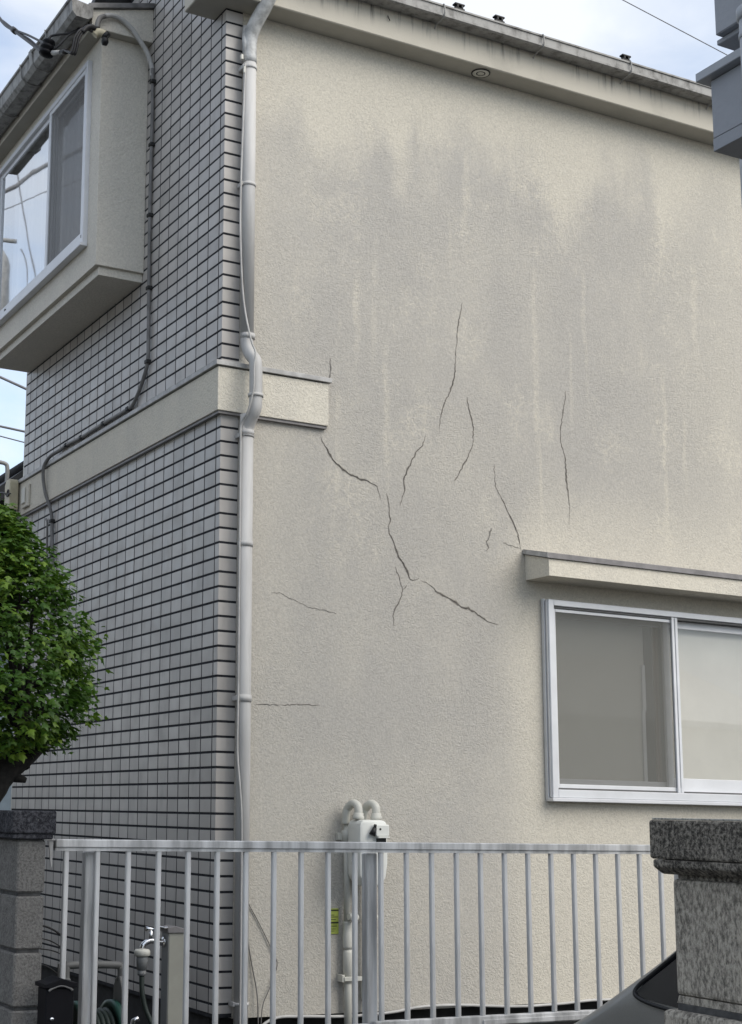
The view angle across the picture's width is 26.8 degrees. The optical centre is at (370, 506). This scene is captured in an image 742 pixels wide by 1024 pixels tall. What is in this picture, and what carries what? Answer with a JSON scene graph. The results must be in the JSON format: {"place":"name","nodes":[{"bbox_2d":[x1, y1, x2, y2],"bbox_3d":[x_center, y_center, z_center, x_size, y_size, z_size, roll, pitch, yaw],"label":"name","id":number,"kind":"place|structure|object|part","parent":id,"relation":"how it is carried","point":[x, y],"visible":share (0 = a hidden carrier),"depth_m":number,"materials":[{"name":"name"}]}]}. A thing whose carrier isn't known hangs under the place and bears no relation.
{"place":"outdoors","nodes":[
{"label":"outdoors","id":0,"kind":"place"},
{"bbox_2d":[0,436,23,442],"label":"overhead wire","id":1,"kind":"object","parent":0,"point":[12,439],"visible":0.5,"depth_m":14.99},
{"bbox_2d":[0,425,24,432],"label":"overhead wire","id":2,"kind":"object","parent":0,"point":[10,428],"visible":0.5,"depth_m":14.99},
{"bbox_2d":[0,376,25,389],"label":"overhead wire","id":3,"kind":"object","parent":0,"point":[13,383],"visible":0.53,"depth_m":14.99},
{"bbox_2d":[0,0,732,474],"label":"sky","id":4,"kind":"structure","parent":0,"point":[615,28],"materials":[{"name":"white"}]},
{"bbox_2d":[623,0,726,54],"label":"overhead wire","id":5,"kind":"object","parent":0,"point":[674,27],"visible":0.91,"depth_m":29.99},
{"bbox_2d":[649,818,741,1023],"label":"stone pillar","id":6,"kind":"structure","parent":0,"point":[701,859],"depth_m":3.35,"materials":[{"name":"grey stone"}]},
{"bbox_2d":[695,0,741,201],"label":"neighbour building","id":7,"kind":"structure","parent":0,"point":[722,78],"depth_m":4.10,"materials":[{"name":"grey paint"}]},
{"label":"ground","id":8,"kind":"structure","parent":0,"visible":0},
{"bbox_2d":[0,460,23,809],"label":"house","id":9,"kind":"structure","parent":8,"relation":"on","point":[15,472],"depth_m":14.13,"materials":[{"name":"tile"}]},
{"bbox_2d":[0,810,56,1023],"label":"block wall","id":10,"kind":"structure","parent":8,"relation":"on","point":[23,834],"depth_m":5.35,"materials":[{"name":"concrete"}]},
{"bbox_2d":[41,925,60,976],"bbox_3d":[-1.343,2.138,6.144,0.265,0.963,0.055,8,-14,-39],"label":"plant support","id":11,"kind":"object","parent":8,"relation":"on","point":[58,933],"visible":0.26,"depth_m":6.25,"materials":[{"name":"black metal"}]},
{"bbox_2d":[35,975,77,1023],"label":"post box","id":12,"kind":"object","parent":8,"relation":"on","point":[55,999],"visible":1,"depth_m":5.18,"materials":[{"name":"black paint"}]},
{"bbox_2d":[0,494,113,801],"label":"maple tree","id":13,"kind":"object","parent":8,"relation":"on","point":[24,748],"visible":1,"depth_m":6.75,"materials":[{"name":"green plant"}]},
{"bbox_2d":[65,961,139,1023],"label":"hose reel","id":14,"kind":"object","parent":8,"relation":"on","point":[108,1011],"visible":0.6,"depth_m":6.54,"materials":[{"name":"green plastic"}]},
{"bbox_2d":[134,925,183,1023],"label":"tap post","id":15,"kind":"object","parent":8,"relation":"on","point":[172,945],"visible":0.86,"depth_m":6.97,"materials":[{"name":"silver metal"}]},
{"bbox_2d":[139,976,151,1023],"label":"garden hose","id":16,"kind":"object","parent":15,"relation":"hanging from","point":[143,1000],"visible":0.94,"depth_m":6.91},
{"bbox_2d":[0,0,741,1023],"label":"house","id":17,"kind":"structure","parent":8,"relation":"on","point":[490,572],"depth_m":9.11,"materials":[{"name":"beige paint"}]},
{"bbox_2d":[0,479,26,528],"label":"junction box","id":18,"kind":"object","parent":17,"relation":"attached to","point":[11,490],"visible":0.59,"depth_m":11.43,"materials":[{"name":"beige plastic"}]},
{"bbox_2d":[21,483,30,508],"bbox_3d":[-2.501,-0.076,11.283,0.028,0.165,0.155,5,-12,-28],"label":"blank plate","id":19,"kind":"object","parent":17,"relation":"attached to","point":[25,496],"visible":1,"depth_m":11.26,"materials":[{"name":"beige paint"}]},
{"bbox_2d":[0,60,92,326],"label":"bay window","id":20,"kind":"structure","parent":17,"relation":"in","point":[44,184],"depth_m":10.46,"materials":[{"name":"glass"}]},
{"bbox_2d":[0,17,96,58],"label":"service drop","id":21,"kind":"object","parent":17,"relation":"attached to","point":[46,48],"visible":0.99,"depth_m":9.63,"materials":[{"name":"black paint"}]},
{"bbox_2d":[41,68,155,621],"bbox_3d":[-1.826,-0.936,10.216,0.074,3.354,1.968,5,-12,-28],"label":"wall cable","id":22,"kind":"object","parent":17,"relation":"attached to","point":[149,216],"depth_m":9.61,"materials":[{"name":"black plastic"}]},
{"bbox_2d":[92,13,154,76],"bbox_3d":[-1.540,-2.878,9.649,0.438,0.370,0.124,10,-14,-43],"label":"cable entry","id":23,"kind":"object","parent":17,"relation":"attached to","point":[103,34],"visible":1,"depth_m":9.68,"materials":[{"name":"beige plastic"}]},
{"bbox_2d":[236,54,256,1023],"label":"downpipe","id":24,"kind":"object","parent":17,"relation":"attached to","point":[238,651],"visible":1,"depth_m":8.18,"materials":[{"name":"beige plastic"}]},
{"bbox_2d":[249,904,277,1023],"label":"loose wire","id":25,"kind":"object","parent":17,"relation":"attached to","point":[254,976],"visible":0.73,"depth_m":7.91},
{"bbox_2d":[331,799,389,1023],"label":"gas meter","id":26,"kind":"object","parent":17,"relation":"attached to","point":[360,827],"visible":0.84,"depth_m":8.15,"materials":[{"name":"white paint"}]},
{"bbox_2d":[263,998,611,1023],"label":"foot cable","id":27,"kind":"object","parent":17,"relation":"attached to","point":[438,1005],"visible":0.63,"depth_m":8.40,"materials":[{"name":"black rubber"}]},
{"bbox_2d":[541,599,741,805],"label":"window","id":28,"kind":"structure","parent":17,"relation":"in","point":[641,705],"depth_m":9.34,"materials":[{"name":"glass"}]},
{"bbox_2d":[574,951,680,1023],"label":"parked car","id":29,"kind":"object","parent":8,"relation":"on","point":[651,996],"visible":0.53,"depth_m":4.48,"materials":[{"name":"grey paint"}]},
{"bbox_3d":[0.893,1.269,4.392,0.090,0.273,0.378,5,-12,-28],"label":"quarter window","id":30,"kind":"part","parent":29,"relation":"part of","materials":[{"name":"black glass"}]},
{"bbox_3d":[0.284,2.431,6.087,3.248,0.504,0.140,5,-12,-28],"label":"low wall","id":31,"kind":"object","parent":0,"visible":0},
{"bbox_2d":[42,839,677,1023],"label":"metal railing","id":32,"kind":"object","parent":31,"relation":"on","point":[91,849],"visible":0.8,"depth_m":6.05,"materials":[{"name":"metal"}]}
]}

